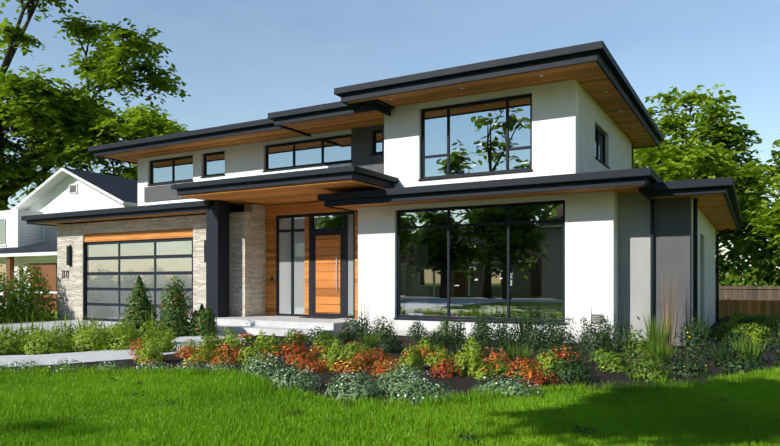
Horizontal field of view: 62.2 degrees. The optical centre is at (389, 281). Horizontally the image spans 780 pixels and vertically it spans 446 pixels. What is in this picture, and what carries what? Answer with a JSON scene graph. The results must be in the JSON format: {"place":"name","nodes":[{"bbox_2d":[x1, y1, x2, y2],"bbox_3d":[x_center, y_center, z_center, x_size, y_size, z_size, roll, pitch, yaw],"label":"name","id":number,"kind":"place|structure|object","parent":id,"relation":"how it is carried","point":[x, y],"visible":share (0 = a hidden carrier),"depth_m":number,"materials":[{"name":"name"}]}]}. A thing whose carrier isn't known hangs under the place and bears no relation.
{"place":"outdoors","nodes":[
{"label":"outdoors","id":0,"kind":"place"},
{"bbox_2d":[0,167,137,310],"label":"neighbour house","id":1,"kind":"structure","parent":0,"point":[61,190],"depth_m":29.96,"materials":[{"name":"white paint"}]},
{"bbox_2d":[0,320,155,340],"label":"driveway","id":2,"kind":"structure","parent":0,"point":[47,325],"depth_m":18.37,"materials":[{"name":"concrete"}]},
{"bbox_2d":[0,333,255,366],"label":"walkway","id":3,"kind":"structure","parent":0,"point":[87,356],"depth_m":10.49,"materials":[{"name":"concrete"}]},
{"bbox_2d":[187,315,357,337],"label":"porch steps","id":4,"kind":"structure","parent":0,"point":[277,325],"depth_m":15.14,"materials":[{"name":"grey concrete"}]},
{"bbox_2d":[206,200,228,316],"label":"porch column","id":5,"kind":"structure","parent":4,"relation":"on","point":[217,257],"depth_m":16.78,"materials":[{"name":"black metal"}]},
{"bbox_2d":[0,310,779,445],"bbox_3d":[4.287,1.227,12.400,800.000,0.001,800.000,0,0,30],"label":"lawn","id":6,"kind":"structure","parent":0,"point":[55,312],"depth_m":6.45,"materials":[{"name":"green plant"}]},
{"bbox_2d":[0,259,55,322],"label":"hedge","id":7,"kind":"object","parent":6,"relation":"on","point":[11,302],"visible":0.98,"depth_m":20.16,"materials":[{"name":"green plant"}]},
{"bbox_2d":[0,0,190,210],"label":"tree","id":8,"kind":"object","parent":6,"relation":"on","point":[40,113],"visible":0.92,"depth_m":43.94,"materials":[{"name":"green plant"}]},
{"bbox_2d":[23,102,188,193],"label":"tree","id":9,"kind":"object","parent":6,"relation":"on","point":[143,123],"visible":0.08,"depth_m":43.58,"materials":[{"name":"green plant"}]},
{"bbox_2d":[21,40,742,345],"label":"house","id":10,"kind":"structure","parent":6,"relation":"on","point":[519,177],"depth_m":14.19,"materials":[{"name":"white paint"}]},
{"bbox_2d":[62,271,68,277],"bbox_3d":[-10.379,-0.233,20.696,0.320,0.220,0.021,0,0,30],"label":"house number","id":11,"kind":"object","parent":10,"relation":"attached to","point":[64,274],"visible":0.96,"depth_m":20.68,"materials":[{"name":"black metal"}]},
{"bbox_2d":[66,245,71,266],"bbox_3d":[-10.196,-0.823,20.553,0.140,0.700,0.090,0,0,30],"label":"sconce","id":12,"kind":"object","parent":10,"relation":"attached to","point":[69,255],"visible":0.93,"depth_m":20.52,"materials":[{"name":"black metal"}]},
{"bbox_2d":[83,237,192,322],"bbox_3d":[-7.507,-0.003,19.173,4.800,2.460,0.160,0,0,30],"label":"garage door","id":13,"kind":"structure","parent":10,"relation":"attached to","point":[112,270],"depth_m":19.38,"materials":[{"name":"grey glass"}]},
{"bbox_2d":[204,240,205,261],"bbox_3d":[-4.976,-0.823,17.596,0.140,0.700,0.090,0,0,30],"label":"sconce","id":14,"kind":"object","parent":10,"relation":"attached to","point":[204,250],"visible":0.14,"depth_m":17.57,"materials":[{"name":"black metal"}]},
{"bbox_2d":[171,165,397,204],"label":"porch roof","id":15,"kind":"structure","parent":10,"relation":"attached to","point":[291,187],"depth_m":14.80,"materials":[{"name":"brown wood"}]},
{"bbox_2d":[276,211,354,317],"bbox_3d":[-1.970,-0.423,16.925,2.550,2.700,0.134,0,0,30],"label":"front door","id":16,"kind":"structure","parent":10,"relation":"attached to","point":[315,265],"depth_m":16.91,"materials":[{"name":"orange wood"}]},
{"bbox_2d":[271,276,649,344],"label":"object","id":17,"kind":"object","parent":10,"relation":"attached to","point":[594,316],"visible":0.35,"depth_m":12.55,"materials":[{"name":"concrete"}]},
{"bbox_2d":[0,316,779,405],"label":"garden bed","id":18,"kind":"object","parent":6,"relation":"on","point":[464,383],"visible":0.06,"depth_m":9.09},
{"bbox_2d":[121,274,218,336],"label":"conifers","id":19,"kind":"object","parent":18,"relation":"on","point":[202,322],"visible":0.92,"depth_m":14.37,"materials":[{"name":"green plant"}]},
{"bbox_2d":[0,353,545,407],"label":"border plants","id":20,"kind":"object","parent":18,"relation":"on","point":[413,382],"visible":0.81,"depth_m":7.21,"materials":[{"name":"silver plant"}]},
{"bbox_2d":[127,327,583,388],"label":"flowers","id":21,"kind":"object","parent":18,"relation":"on","point":[337,359],"visible":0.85,"depth_m":9.43,"materials":[{"name":"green plant"}]},
{"bbox_2d":[0,361,779,410],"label":"lawn edge tufts","id":22,"kind":"object","parent":18,"relation":"on","point":[261,382],"visible":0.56,"depth_m":7.16,"materials":[{"name":"green plant"}]},
{"bbox_2d":[0,307,779,354],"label":"yellow green shrubs","id":23,"kind":"object","parent":18,"relation":"on","point":[116,336],"visible":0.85,"depth_m":11.65,"materials":[{"name":"green plant"}]},
{"bbox_2d":[282,293,779,384],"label":"shrubs","id":24,"kind":"object","parent":18,"relation":"on","point":[658,352],"visible":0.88,"depth_m":11.14,"materials":[{"name":"green plant"}]},
{"bbox_2d":[659,269,679,348],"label":"dry grass","id":25,"kind":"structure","parent":18,"relation":"on","point":[671,335],"depth_m":11.79,"materials":[{"name":"brown"}]},
{"bbox_2d":[727,343,779,370],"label":"bed edging","id":26,"kind":"object","parent":18,"relation":"on","point":[770,357],"depth_m":10.03,"materials":[{"name":"stone"}]},
{"bbox_2d":[102,377,779,445],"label":"lawn weeds","id":27,"kind":"object","parent":6,"relation":"on","point":[468,433],"visible":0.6,"depth_m":5.80,"materials":[{"name":"green plant"}]},
{"bbox_2d":[633,84,779,237],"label":"tree","id":28,"kind":"object","parent":6,"relation":"on","point":[689,159],"visible":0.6,"depth_m":29.72,"materials":[{"name":"green plant"}]},
{"bbox_2d":[715,234,779,299],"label":"hedge","id":29,"kind":"object","parent":6,"relation":"on","point":[760,271],"visible":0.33,"depth_m":31.20,"materials":[{"name":"green plant"}]},
{"bbox_2d":[715,286,779,315],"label":"fence","id":30,"kind":"object","parent":6,"relation":"on","point":[763,300],"visible":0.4,"depth_m":23.99,"materials":[{"name":"brown wood"}]},
{"bbox_2d":[715,150,779,266],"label":"tree","id":31,"kind":"object","parent":6,"relation":"on","point":[725,238],"visible":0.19,"depth_m":35.92,"materials":[{"name":"green plant"}]},
{"bbox_2d":[744,139,779,263],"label":"tree","id":32,"kind":"object","parent":6,"relation":"on","point":[768,215],"visible":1,"depth_m":26.64,"materials":[{"name":"green plant"}]},
{"bbox_2d":[0,0,779,278],"label":"sky","id":33,"kind":"structure","parent":0,"point":[239,61],"materials":[{"name":"blue"}]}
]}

